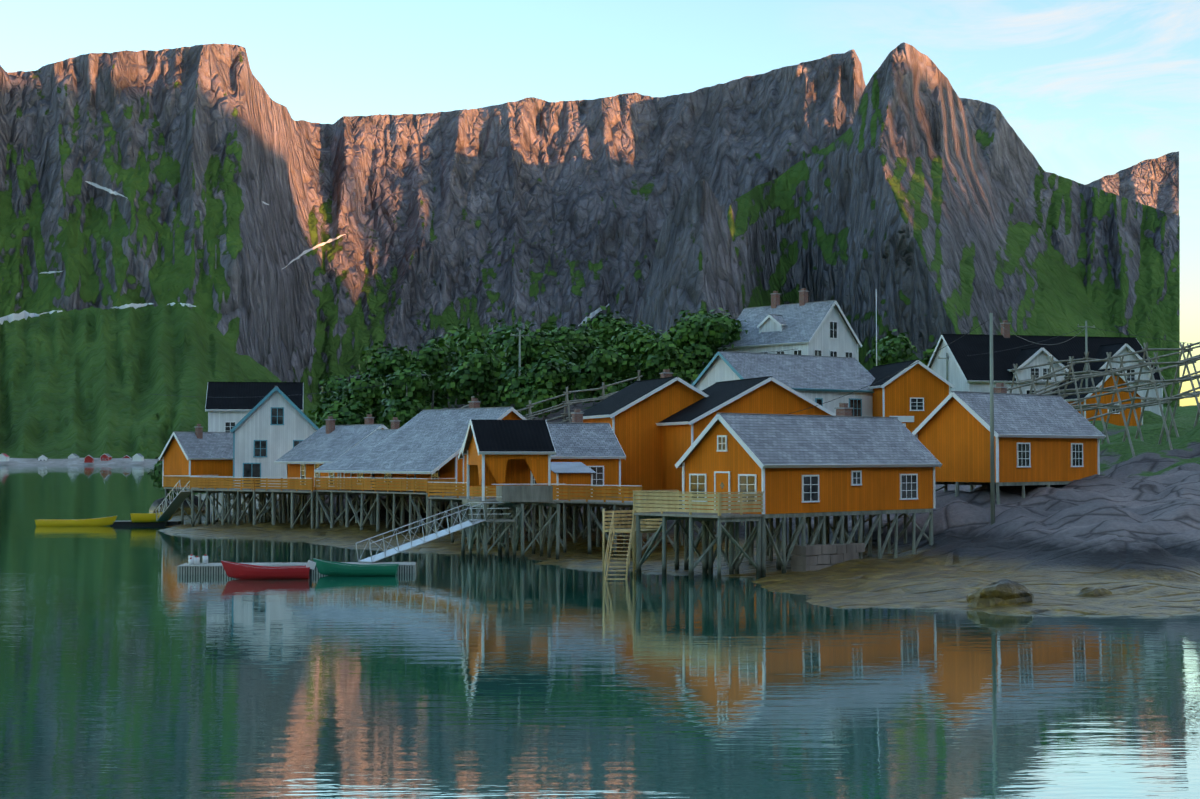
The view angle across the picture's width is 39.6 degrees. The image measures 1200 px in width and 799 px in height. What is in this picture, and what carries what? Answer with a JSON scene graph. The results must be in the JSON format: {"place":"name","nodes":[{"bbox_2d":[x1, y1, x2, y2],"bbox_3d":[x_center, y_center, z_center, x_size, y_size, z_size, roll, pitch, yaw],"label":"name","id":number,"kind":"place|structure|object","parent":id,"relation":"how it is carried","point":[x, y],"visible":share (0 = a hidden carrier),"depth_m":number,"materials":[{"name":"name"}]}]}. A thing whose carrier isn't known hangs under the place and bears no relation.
{"place":"outdoors","nodes":[
{"label":"outdoors","id":0,"kind":"place"},
{"bbox_2d":[0,302,317,458],"bbox_3d":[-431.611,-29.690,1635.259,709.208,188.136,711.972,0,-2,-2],"label":"green mountain slopes","id":1,"kind":"structure","parent":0,"point":[85,382],"depth_m":1660.88,"materials":[{"name":"green plant"}]},
{"bbox_2d":[0,310,61,323],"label":"snow patch","id":2,"kind":"object","parent":1,"relation":"on","point":[19,316],"visible":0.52,"depth_m":1898.80,"materials":[{"name":"white snow"}]},
{"bbox_2d":[113,303,153,308],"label":"snow patch","id":3,"kind":"object","parent":1,"relation":"on","point":[135,306],"visible":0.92,"depth_m":1950.36,"materials":[{"name":"white snow"}]},
{"bbox_2d":[167,302,195,306],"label":"snow patch","id":4,"kind":"object","parent":1,"relation":"on","point":[182,304],"visible":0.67,"depth_m":1883.23,"materials":[{"name":"white snow"}]},
{"bbox_2d":[0,43,1179,407],"bbox_3d":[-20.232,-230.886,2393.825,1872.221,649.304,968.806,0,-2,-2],"label":"mountain wall","id":5,"kind":"structure","parent":0,"point":[536,213],"depth_m":2551.38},
{"bbox_2d":[39,271,61,273],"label":"snow patch","id":6,"kind":"object","parent":5,"relation":"on","point":[49,272],"visible":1,"depth_m":2079.71,"materials":[{"name":"white snow"}]},
{"bbox_2d":[85,181,127,198],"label":"snow patch","id":7,"kind":"object","parent":5,"relation":"on","point":[96,185],"visible":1,"depth_m":2170.43,"materials":[{"name":"white snow"}]},
{"bbox_2d":[282,234,344,268],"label":"snow patch","id":8,"kind":"object","parent":5,"relation":"on","point":[314,247],"visible":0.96,"depth_m":2599.95,"materials":[{"name":"white snow"}]},
{"bbox_2d":[578,303,609,325],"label":"snow patch","id":9,"kind":"object","parent":5,"relation":"on","point":[594,313],"visible":0.81,"depth_m":2518.50,"materials":[{"name":"white snow"}]},
{"bbox_2d":[0,465,1199,798],"bbox_3d":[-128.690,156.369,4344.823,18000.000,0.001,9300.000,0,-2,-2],"label":"sea water","id":10,"kind":"structure","parent":0,"point":[134,663],"depth_m":44.73,"materials":[{"name":"teal liquid"}]},
{"bbox_2d":[35,516,116,525],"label":"boat","id":11,"kind":"object","parent":10,"relation":"on","point":[105,521],"visible":0.79,"depth_m":146.19,"materials":[{"name":"yellow"}]},
{"bbox_2d":[0,458,157,464],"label":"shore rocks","id":12,"kind":"object","parent":10,"relation":"in","point":[68,461],"visible":0.1,"depth_m":1236.28,"materials":[{"name":"grey stone"}]},
{"bbox_2d":[0,453,8,460],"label":"village house","id":13,"kind":"structure","parent":12,"relation":"on","point":[4,457],"depth_m":1219.15,"materials":[{"name":"white"}]},
{"bbox_2d":[38,455,47,460],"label":"village house","id":14,"kind":"structure","parent":12,"relation":"on","point":[43,458],"depth_m":1241.41,"materials":[{"name":"white"}]},
{"bbox_2d":[68,454,78,457],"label":"village house","id":15,"kind":"structure","parent":12,"relation":"on","point":[73,456],"depth_m":1255.31,"materials":[{"name":"white"}]},
{"bbox_2d":[84,455,93,462],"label":"village house","id":16,"kind":"structure","parent":12,"relation":"on","point":[88,459],"depth_m":1221.68,"materials":[{"name":"red"}]},
{"bbox_2d":[100,454,111,460],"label":"village house","id":17,"kind":"structure","parent":12,"relation":"on","point":[106,457],"depth_m":1242.07,"materials":[{"name":"red"}]},
{"bbox_2d":[133,453,143,460],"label":"village house","id":18,"kind":"structure","parent":12,"relation":"on","point":[138,457],"depth_m":1221.96,"materials":[{"name":"white"}]},
{"bbox_2d":[110,520,180,525],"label":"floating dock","id":19,"kind":"object","parent":10,"relation":"on","point":[131,523],"visible":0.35,"depth_m":147.27,"materials":[{"name":"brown wood"}]},
{"bbox_2d":[130,512,172,521],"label":"boat","id":20,"kind":"object","parent":19,"relation":"on","point":[143,517],"visible":0.75,"depth_m":146.67,"materials":[{"name":"yellow"}]},
{"bbox_2d":[220,560,315,579],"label":"rowboat","id":21,"kind":"object","parent":10,"relation":"on","point":[243,571],"visible":0.85,"depth_m":82.71,"materials":[{"name":"red wood"}]},
{"bbox_2d":[232,493,308,522],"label":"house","id":22,"kind":"structure","parent":10,"relation":"in","point":[235,505],"depth_m":142.37,"materials":[{"name":"wood"}]},
{"bbox_2d":[230,386,318,488],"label":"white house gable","id":23,"kind":"structure","parent":22,"relation":"on","point":[275,423],"depth_m":142.60,"materials":[{"name":"paint"}]},
{"bbox_2d":[177,562,415,574],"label":"floating dock","id":24,"kind":"object","parent":10,"relation":"in","point":[218,568],"visible":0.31,"depth_m":86.75,"materials":[{"name":"grey"}]},
{"bbox_2d":[188,554,207,564],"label":"containers","id":25,"kind":"object","parent":24,"relation":"on","point":[192,559],"visible":0.94,"depth_m":87.48,"materials":[{"name":"white plastic"}]},
{"bbox_2d":[356,502,485,562],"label":"gangway","id":26,"kind":"object","parent":24,"relation":"on","point":[417,542],"visible":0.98,"depth_m":91.99,"materials":[{"name":"silver metal"}]},
{"bbox_2d":[464,502,514,521],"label":"gangway landing","id":27,"kind":"object","parent":26,"relation":"on","point":[498,520],"visible":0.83,"depth_m":96.35,"materials":[{"name":"grey wood"}]},
{"bbox_2d":[313,558,398,575],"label":"green boat","id":28,"kind":"object","parent":10,"relation":"on","point":[329,568],"visible":0.98,"depth_m":85.03,"materials":[{"name":"green wood"}]},
{"bbox_2d":[684,508,933,577],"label":"stilts","id":29,"kind":"object","parent":10,"relation":"in","point":[820,534],"visible":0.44,"depth_m":88.89,"materials":[{"name":"wood"}]},
{"bbox_2d":[674,403,941,513],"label":"cabin","id":30,"kind":"object","parent":29,"relation":"on","point":[843,459],"visible":0.92,"depth_m":87.69,"materials":[{"name":"paint"}]},
{"bbox_2d":[0,0,1199,405],"label":"sky","id":31,"kind":"structure","parent":0,"point":[1094,90],"materials":[{"name":"blue"}]},
{"bbox_2d":[158,400,1199,615],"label":"island terrain","id":32,"kind":"structure","parent":0,"point":[1123,527],"depth_m":88.30,"materials":[{"name":"grey stone"}]},
{"bbox_2d":[149,494,205,515],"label":"boulder","id":33,"kind":"object","parent":32,"relation":"on","point":[157,503],"visible":0.35,"depth_m":172.72,"materials":[{"name":"grey stone"}]},
{"bbox_2d":[163,475,252,525],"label":"deck","id":34,"kind":"structure","parent":32,"relation":"on","point":[172,480],"depth_m":146.72,"materials":[{"name":"brown wood"}]},
{"bbox_2d":[156,480,190,520],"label":"gangway","id":35,"kind":"object","parent":34,"relation":"attached to","point":[175,504],"visible":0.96,"depth_m":143.16,"materials":[{"name":"silver metal"}]},
{"bbox_2d":[158,424,232,486],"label":"yellow cabin","id":36,"kind":"object","parent":34,"relation":"on","point":[198,451],"visible":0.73,"depth_m":155.46,"materials":[{"name":"paint"}]},
{"bbox_2d":[190,476,315,526],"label":"pier","id":37,"kind":"structure","parent":32,"relation":"on","point":[223,485],"depth_m":138.48,"materials":[{"name":"brown wood"}]},
{"bbox_2d":[205,382,303,432],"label":"house","id":38,"kind":"structure","parent":32,"relation":"on","point":[226,414],"depth_m":161.44,"materials":[{"name":"white paint"}]},
{"bbox_2d":[251,477,339,528],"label":"deck","id":39,"kind":"structure","parent":32,"relation":"on","point":[306,490],"depth_m":133.38,"materials":[{"name":"brown wood"}]},
{"bbox_2d":[287,494,391,524],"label":"piles","id":40,"kind":"object","parent":32,"relation":"on","point":[306,517],"visible":0.21,"depth_m":136.45,"materials":[{"name":"wood"}]},
{"bbox_2d":[274,414,387,489],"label":"cabin","id":41,"kind":"object","parent":40,"relation":"on","point":[330,441],"visible":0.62,"depth_m":136.47,"materials":[{"name":"paint"}]},
{"bbox_2d":[314,417,400,489],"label":"cabin","id":42,"kind":"object","parent":32,"relation":"on","point":[346,460],"visible":0.35,"depth_m":131.65,"materials":[{"name":"paint"}]},
{"bbox_2d":[314,477,456,534],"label":"pier","id":43,"kind":"structure","parent":32,"relation":"on","point":[408,486],"depth_m":125.84,"materials":[{"name":"brown wood"}]},
{"bbox_2d":[406,374,425,409],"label":"street light","id":44,"kind":"object","parent":32,"relation":"on","point":[407,388],"visible":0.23,"depth_m":149.19,"materials":[{"name":"grey metal"}]},
{"bbox_2d":[368,396,473,509],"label":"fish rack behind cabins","id":45,"kind":"object","parent":32,"relation":"on","point":[461,407],"visible":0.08,"depth_m":142.40,"materials":[{"name":"wood"}]},
{"bbox_2d":[374,493,510,532],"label":"piles","id":46,"kind":"object","parent":32,"relation":"on","point":[433,517],"visible":0.08,"depth_m":127.29,"materials":[{"name":"wood"}]},
{"bbox_2d":[343,398,526,491],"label":"cabin","id":47,"kind":"object","parent":46,"relation":"on","point":[428,443],"visible":0.4,"depth_m":126.15,"materials":[{"name":"paint"}]},
{"bbox_2d":[461,419,559,561],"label":"boathouse","id":48,"kind":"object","parent":32,"relation":"on","point":[509,459],"visible":0.83,"depth_m":98.96,"materials":[{"name":"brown wood"}]},
{"bbox_2d":[510,330,528,412],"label":"utility pole","id":49,"kind":"object","parent":32,"relation":"on","point":[519,335],"visible":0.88,"depth_m":149.56,"materials":[{"name":"grey wood"}]},
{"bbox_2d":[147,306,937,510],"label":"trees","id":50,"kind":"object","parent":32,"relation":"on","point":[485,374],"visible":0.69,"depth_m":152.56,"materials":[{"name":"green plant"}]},
{"bbox_2d":[465,496,620,544],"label":"piles","id":51,"kind":"object","parent":32,"relation":"on","point":[545,508],"visible":0.12,"depth_m":113.29,"materials":[{"name":"wood"}]},
{"bbox_2d":[458,409,625,497],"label":"cabin","id":52,"kind":"object","parent":51,"relation":"on","point":[597,448],"visible":0.35,"depth_m":113.36,"materials":[{"name":"paint"}]},
{"bbox_2d":[459,370,642,509],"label":"fish rack behind cabins","id":53,"kind":"object","parent":32,"relation":"on","point":[565,403],"visible":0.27,"depth_m":136.16,"materials":[{"name":"wood"}]},
{"bbox_2d":[428,482,743,557],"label":"deck","id":54,"kind":"structure","parent":32,"relation":"on","point":[618,501],"depth_m":105.61,"materials":[{"name":"brown wood"}]},
{"bbox_2d":[551,462,596,499],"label":"shed","id":55,"kind":"structure","parent":54,"relation":"on","point":[571,473],"depth_m":107.15,"materials":[{"name":"paint"}]},
{"bbox_2d":[603,509,666,579],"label":"wooden stairs","id":56,"kind":"structure","parent":32,"relation":"on","point":[647,528],"depth_m":86.86,"materials":[{"name":"brown wood"}]},
{"bbox_2d":[571,369,708,493],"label":"tall yellow house","id":57,"kind":"structure","parent":32,"relation":"on","point":[633,414],"depth_m":121.07,"materials":[{"name":"paint"}]},
{"bbox_2d":[154,319,1199,413],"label":"wires","id":58,"kind":"object","parent":32,"relation":"on","point":[777,351],"visible":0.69,"depth_m":143.66,"materials":[{"name":"grey metal"}]},
{"bbox_2d":[633,490,762,580],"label":"deck","id":59,"kind":"structure","parent":32,"relation":"on","point":[668,501],"depth_m":84.01,"materials":[{"name":"brown wood"}]},
{"bbox_2d":[656,376,835,491],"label":"tall yellow house","id":60,"kind":"structure","parent":32,"relation":"on","point":[683,429],"depth_m":118.08,"materials":[{"name":"paint"}]},
{"bbox_2d":[692,351,874,417],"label":"long white house","id":61,"kind":"structure","parent":32,"relation":"on","point":[820,379],"depth_m":134.20,"materials":[{"name":"paint"}]},
{"bbox_2d":[718,288,862,361],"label":"white house","id":62,"kind":"structure","parent":32,"relation":"on","point":[820,328],"depth_m":153.73,"materials":[{"name":"paint"}]},
{"bbox_2d":[757,314,786,332],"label":"dormer","id":63,"kind":"object","parent":62,"relation":"attached to","point":[771,322],"visible":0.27,"depth_m":154.97,"materials":[{"name":"paint"}]},
{"bbox_2d":[791,543,864,571],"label":"foundation stone blocks","id":64,"kind":"structure","parent":32,"relation":"on","point":[815,559],"depth_m":86.60,"materials":[{"name":"grey stone"}]},
{"bbox_2d":[876,289,876,365],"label":"flagpole","id":65,"kind":"object","parent":32,"relation":"on","point":[876,327],"visible":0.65,"depth_m":152.65,"materials":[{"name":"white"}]},
{"bbox_2d":[868,359,955,432],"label":"house","id":66,"kind":"structure","parent":32,"relation":"on","point":[920,391],"depth_m":134.87,"materials":[{"name":"paint"}]},
{"bbox_2d":[889,416,913,421],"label":"porch roof","id":67,"kind":"structure","parent":66,"relation":"attached to","point":[906,418],"depth_m":134.53,"materials":[{"name":"white"}]},
{"bbox_2d":[938,353,948,380],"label":"utility pole","id":68,"kind":"object","parent":32,"relation":"on","point":[946,358],"visible":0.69,"depth_m":150.68,"materials":[{"name":"grey wood"}]},
{"bbox_2d":[990,313,994,524],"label":"utility pole","id":69,"kind":"object","parent":32,"relation":"on","point":[992,486],"visible":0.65,"depth_m":92.65,"materials":[{"name":"grey wood"}]},
{"bbox_2d":[966,579,1033,607],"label":"boulder","id":70,"kind":"object","parent":32,"relation":"on","point":[1003,592],"visible":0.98,"depth_m":66.76,"materials":[{"name":"grey stone"}]},
{"bbox_2d":[935,481,1070,503],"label":"foundation stilts","id":71,"kind":"object","parent":32,"relation":"on","point":[997,484],"visible":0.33,"depth_m":99.77,"materials":[{"name":"brown wood"}]},
{"bbox_2d":[912,383,1105,481],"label":"cabin","id":72,"kind":"object","parent":32,"relation":"on","point":[1043,438],"visible":0.98,"depth_m":100.09,"materials":[{"name":"paint"}]},
{"bbox_2d":[927,320,1164,415],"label":"house","id":73,"kind":"structure","parent":32,"relation":"on","point":[971,373],"depth_m":151.02,"materials":[{"name":"white paint"}]},
{"bbox_2d":[1008,347,1068,380],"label":"dormer","id":74,"kind":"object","parent":73,"relation":"on","point":[1027,357],"depth_m":148.14,"materials":[{"name":"white paint"}]},
{"bbox_2d":[1090,343,1150,381],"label":"dormer","id":75,"kind":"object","parent":73,"relation":"on","point":[1119,349],"depth_m":150.27,"materials":[{"name":"white paint"}]},
{"bbox_2d":[1077,321,1094,387],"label":"utility pole","id":76,"kind":"object","parent":32,"relation":"on","point":[1086,346],"visible":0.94,"depth_m":141.03,"materials":[{"name":"grey wood"}]},
{"bbox_2d":[973,342,1199,487],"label":"fish rack","id":77,"kind":"object","parent":32,"relation":"on","point":[1140,365],"visible":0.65,"depth_m":113.98,"materials":[{"name":"wood"}]},
{"bbox_2d":[1076,587,1112,596],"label":"rock","id":78,"kind":"object","parent":32,"relation":"on","point":[1092,591],"visible":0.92,"depth_m":69.64,"materials":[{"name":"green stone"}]},
{"bbox_2d":[1052,368,1143,425],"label":"yellow house annex","id":79,"kind":"object","parent":32,"relation":"on","point":[1116,418],"visible":0.27,"depth_m":140.54,"materials":[{"name":"paint"}]},
{"bbox_2d":[1008,343,1199,443],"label":"fish rack","id":80,"kind":"object","parent":32,"relation":"on","point":[1155,358],"visible":0.5,"depth_m":122.40,"materials":[{"name":"wood"}]},
{"bbox_2d":[726,42,1166,406],"bbox_3d":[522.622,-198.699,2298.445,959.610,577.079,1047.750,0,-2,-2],"label":"mountain","id":81,"kind":"structure","parent":0,"point":[889,196],"depth_m":2241.39,"materials":[{"name":"grey stone"}]},
{"bbox_2d":[636,179,742,384],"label":"rock cliff","id":82,"kind":"structure","parent":81,"relation":"on","point":[694,268],"depth_m":2021.70,"materials":[{"name":"grey stone"}]},
{"bbox_2d":[1086,151,1178,215],"bbox_3d":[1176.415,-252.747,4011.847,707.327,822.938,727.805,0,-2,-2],"label":"mountain","id":83,"kind":"structure","parent":0,"point":[1153,183],"depth_m":4312.27,"materials":[{"name":"stone"}]}
]}

